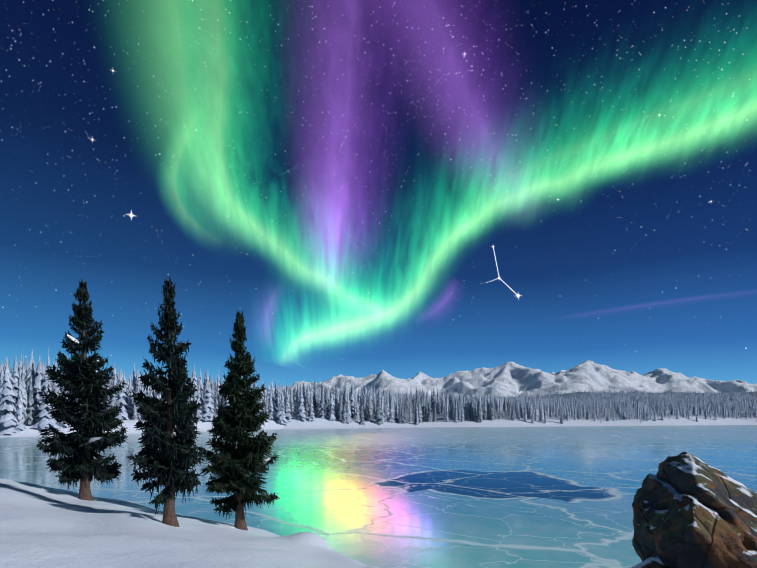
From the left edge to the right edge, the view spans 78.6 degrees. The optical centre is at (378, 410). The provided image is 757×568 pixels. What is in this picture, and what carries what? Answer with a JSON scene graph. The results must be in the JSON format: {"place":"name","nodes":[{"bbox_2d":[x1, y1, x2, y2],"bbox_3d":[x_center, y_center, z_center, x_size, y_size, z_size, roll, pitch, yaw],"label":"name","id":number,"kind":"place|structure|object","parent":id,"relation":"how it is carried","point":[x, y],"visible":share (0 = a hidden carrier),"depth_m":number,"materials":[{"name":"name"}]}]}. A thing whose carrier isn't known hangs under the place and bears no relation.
{"place":"outdoors","nodes":[
{"label":"outdoors","id":0,"kind":"place"},
{"bbox_2d":[0,425,756,567],"bbox_3d":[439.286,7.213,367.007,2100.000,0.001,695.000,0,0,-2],"label":"lake ice","id":1,"kind":"structure","parent":0,"point":[503,497],"depth_m":44.68,"materials":[{"name":"blue ice"}]},
{"bbox_2d":[0,391,756,567],"bbox_3d":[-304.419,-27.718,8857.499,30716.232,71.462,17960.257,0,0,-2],"label":"ground snow","id":2,"kind":"structure","parent":0,"point":[43,527],"depth_m":14.31,"materials":[{"name":"white snow"}]},
{"bbox_2d":[35,278,128,500],"bbox_3d":[-14.356,-0.804,22.457,3.783,10.982,4.972,0,0,-37],"label":"spruce tree","id":3,"kind":"object","parent":2,"relation":"on","point":[89,421],"visible":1,"depth_m":21.80,"materials":[{"name":"green plant"}]},
{"bbox_2d":[126,277,207,526],"bbox_3d":[-7.282,-0.160,16.217,2.981,9.119,2.779,0,0,-2],"label":"spruce tree","id":4,"kind":"object","parent":2,"relation":"on","point":[170,460],"visible":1,"depth_m":15.92,"materials":[{"name":"green plant"}]},
{"bbox_2d":[199,310,279,530],"bbox_3d":[-6.325,0.605,21.124,3.641,10.496,3.843,0,0,-2],"label":"spruce tree","id":5,"kind":"object","parent":2,"relation":"on","point":[236,461],"visible":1,"depth_m":20.60,"materials":[{"name":"green plant"}]},
{"bbox_2d":[0,347,756,435],"bbox_3d":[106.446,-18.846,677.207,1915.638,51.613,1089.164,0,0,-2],"label":"forest","id":6,"kind":"object","parent":2,"relation":"on","point":[14,395],"visible":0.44,"depth_m":208.27,"materials":[{"name":"plant"}]},
{"bbox_2d":[9,361,752,424],"bbox_3d":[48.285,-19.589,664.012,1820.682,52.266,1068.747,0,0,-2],"label":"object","id":7,"kind":"object","parent":2,"relation":"on","point":[426,410],"visible":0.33,"depth_m":214.12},
{"bbox_2d":[632,451,756,567],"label":"boulder","id":8,"kind":"object","parent":2,"relation":"on","point":[690,510],"visible":0.94,"depth_m":7.48,"materials":[{"name":"brown stone"}]},
{"bbox_2d":[632,556,669,567],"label":"snow","id":9,"kind":"structure","parent":8,"relation":"attached to","point":[653,562],"depth_m":7.81,"materials":[{"name":"white snow"}]},
{"bbox_2d":[0,0,756,389],"label":"sky","id":10,"kind":"structure","parent":0,"point":[403,189],"materials":[{"name":"blue"}]},
{"bbox_2d":[267,360,756,397],"bbox_3d":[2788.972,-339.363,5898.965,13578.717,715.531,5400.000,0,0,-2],"label":"mountains","id":11,"kind":"structure","parent":0,"point":[506,379],"depth_m":5963.36,"materials":[{"name":"white snow"}]}
]}

